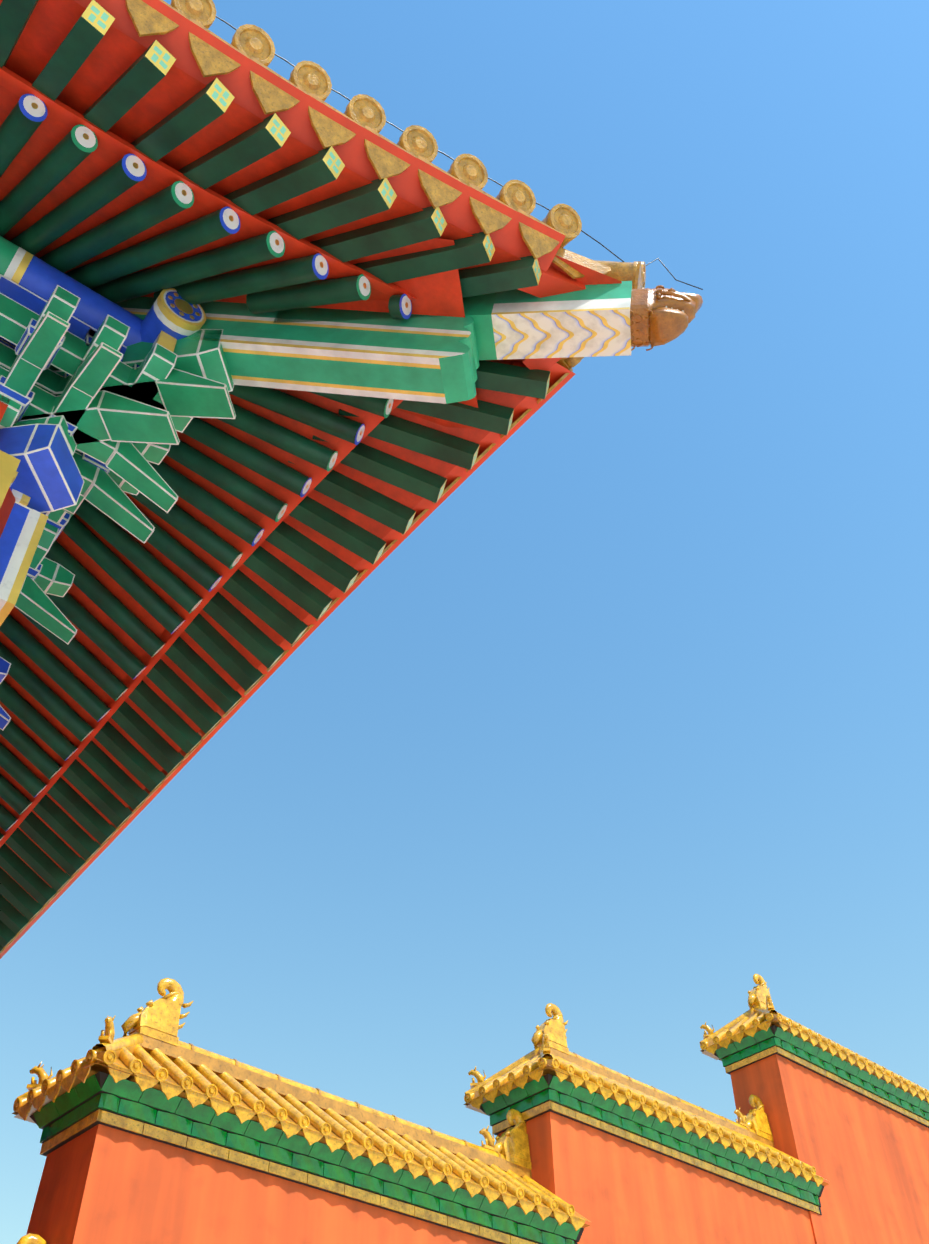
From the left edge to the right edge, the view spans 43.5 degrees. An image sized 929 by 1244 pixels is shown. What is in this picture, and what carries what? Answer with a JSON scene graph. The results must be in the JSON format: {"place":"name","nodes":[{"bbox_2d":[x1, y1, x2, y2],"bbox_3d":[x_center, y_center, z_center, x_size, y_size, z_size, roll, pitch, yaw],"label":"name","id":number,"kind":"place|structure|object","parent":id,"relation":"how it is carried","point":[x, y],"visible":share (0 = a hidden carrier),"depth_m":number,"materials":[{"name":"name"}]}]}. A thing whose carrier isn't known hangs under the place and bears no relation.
{"place":"outdoors","nodes":[
{"label":"outdoors","id":0,"kind":"place"},
{"bbox_2d":[0,487,14,536],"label":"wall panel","id":1,"kind":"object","parent":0,"point":[7,505],"depth_m":4.96,"materials":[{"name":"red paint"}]},
{"bbox_2d":[0,236,205,625],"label":"painted purlin beams","id":2,"kind":"structure","parent":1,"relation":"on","point":[28,280],"depth_m":5.34,"materials":[{"name":"blue paint"}]},
{"bbox_2d":[0,285,235,729],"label":"bracket sets","id":3,"kind":"object","parent":1,"relation":"on","point":[93,420],"visible":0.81,"depth_m":5.31,"materials":[{"name":"green paint"}]},
{"bbox_2d":[17,1233,46,1243],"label":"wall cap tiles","id":4,"kind":"object","parent":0,"point":[30,1238],"depth_m":7.63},
{"bbox_2d":[0,0,928,1243],"label":"sky","id":5,"kind":"structure","parent":0,"point":[630,729],"materials":[{"name":"blue"}]},
{"label":"ground","id":6,"kind":"structure","parent":0,"visible":0},
{"bbox_2d":[26,1124,497,1243],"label":"red wall","id":7,"kind":"structure","parent":6,"relation":"on","point":[100,1184],"depth_m":8.17,"materials":[{"name":"red paint"}]},
{"bbox_2d":[29,1071,583,1243],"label":"wall cap bricks","id":8,"kind":"object","parent":7,"relation":"on","point":[105,1099],"depth_m":8.79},
{"bbox_2d":[12,978,590,1230],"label":"wall cap tiles","id":9,"kind":"object","parent":8,"relation":"on","point":[151,1050],"depth_m":9.25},
{"bbox_2d":[498,1111,814,1243],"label":"red wall","id":10,"kind":"structure","parent":6,"relation":"on","point":[614,1189],"depth_m":11.45,"materials":[{"name":"red paint"}]},
{"bbox_2d":[479,1074,823,1214],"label":"wall cap bricks","id":11,"kind":"object","parent":10,"relation":"on","point":[546,1093],"depth_m":11.89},
{"bbox_2d":[463,1003,828,1186],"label":"wall cap tiles","id":12,"kind":"object","parent":11,"relation":"on","point":[749,1134],"depth_m":12.23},
{"bbox_2d":[730,1054,928,1243],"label":"red wall","id":13,"kind":"structure","parent":6,"relation":"on","point":[867,1158],"depth_m":14.44,"materials":[{"name":"red paint"}]},
{"bbox_2d":[714,1025,928,1127],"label":"wall cap bricks","id":14,"kind":"object","parent":13,"relation":"on","point":[757,1047],"depth_m":15.01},
{"bbox_2d":[700,974,928,1102],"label":"wall cap tiles","id":15,"kind":"object","parent":14,"relation":"on","point":[761,1013],"depth_m":15.17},
{"bbox_3d":[-13.192,5.406,13.709,8.958,2.500,33.918,28,-52,-26],"label":"roof","id":16,"kind":"object","parent":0,"visible":0},
{"bbox_2d":[0,0,520,300],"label":"eave boards","id":17,"kind":"object","parent":16,"relation":"on","point":[113,56],"visible":0.48,"depth_m":4.85,"materials":[{"name":"red paint"}]},
{"bbox_2d":[0,94,411,319],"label":"round rafters","id":18,"kind":"object","parent":17,"relation":"on","point":[283,285],"visible":0.96,"depth_m":5.19,"materials":[{"name":"green paint"}]},
{"bbox_2d":[0,0,541,297],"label":"flying rafters","id":19,"kind":"object","parent":17,"relation":"on","point":[135,82],"visible":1,"depth_m":4.80,"materials":[{"name":"green paint"}]},
{"bbox_2d":[0,0,645,958],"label":"roof eave edge","id":20,"kind":"object","parent":19,"relation":"on","point":[254,84],"visible":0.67,"depth_m":4.94,"materials":[{"name":"red wood"}]},
{"bbox_2d":[0,361,527,916],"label":"eave boards","id":21,"kind":"object","parent":16,"relation":"on","point":[344,449],"visible":0.33,"depth_m":6.51,"materials":[{"name":"red paint"}]},
{"bbox_2d":[0,385,393,839],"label":"round rafters","id":22,"kind":"object","parent":21,"relation":"on","point":[125,577],"visible":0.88,"depth_m":6.49,"materials":[{"name":"green paint"}]},
{"bbox_2d":[0,360,549,951],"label":"flying rafters","id":23,"kind":"object","parent":21,"relation":"on","point":[28,892],"visible":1,"depth_m":6.63,"materials":[{"name":"green paint"}]},
{"bbox_2d":[141,238,621,427],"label":"corner boards","id":24,"kind":"object","parent":16,"relation":"on","point":[438,294],"visible":0.12,"depth_m":5.33,"materials":[{"name":"red wood"}]},
{"bbox_2d":[116,297,479,403],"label":"lower corner beam","id":25,"kind":"structure","parent":24,"relation":"on","point":[431,359],"depth_m":5.36,"materials":[{"name":"green paint"}]},
{"bbox_2d":[274,281,631,359],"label":"upper corner beam","id":26,"kind":"structure","parent":16,"relation":"attached to","point":[591,321],"depth_m":5.36,"materials":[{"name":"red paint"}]},
{"bbox_2d":[630,285,702,350],"bbox_3d":[0.916,-1.424,5.369,0.385,0.290,0.228,-6,-45,5],"label":"beast head ornament","id":27,"kind":"object","parent":26,"relation":"attached to","point":[660,315],"visible":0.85,"depth_m":5.28,"materials":[{"name":"orange ceramic"}]},
{"bbox_2d":[216,16,702,289],"bbox_3d":[-0.065,-2.084,5.163,2.903,0.373,0.093,24,-50,-23],"label":"eave wire","id":28,"kind":"object","parent":16,"relation":"attached to","point":[488,178],"visible":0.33,"depth_m":5.23,"materials":[{"name":"metal"}]}
]}

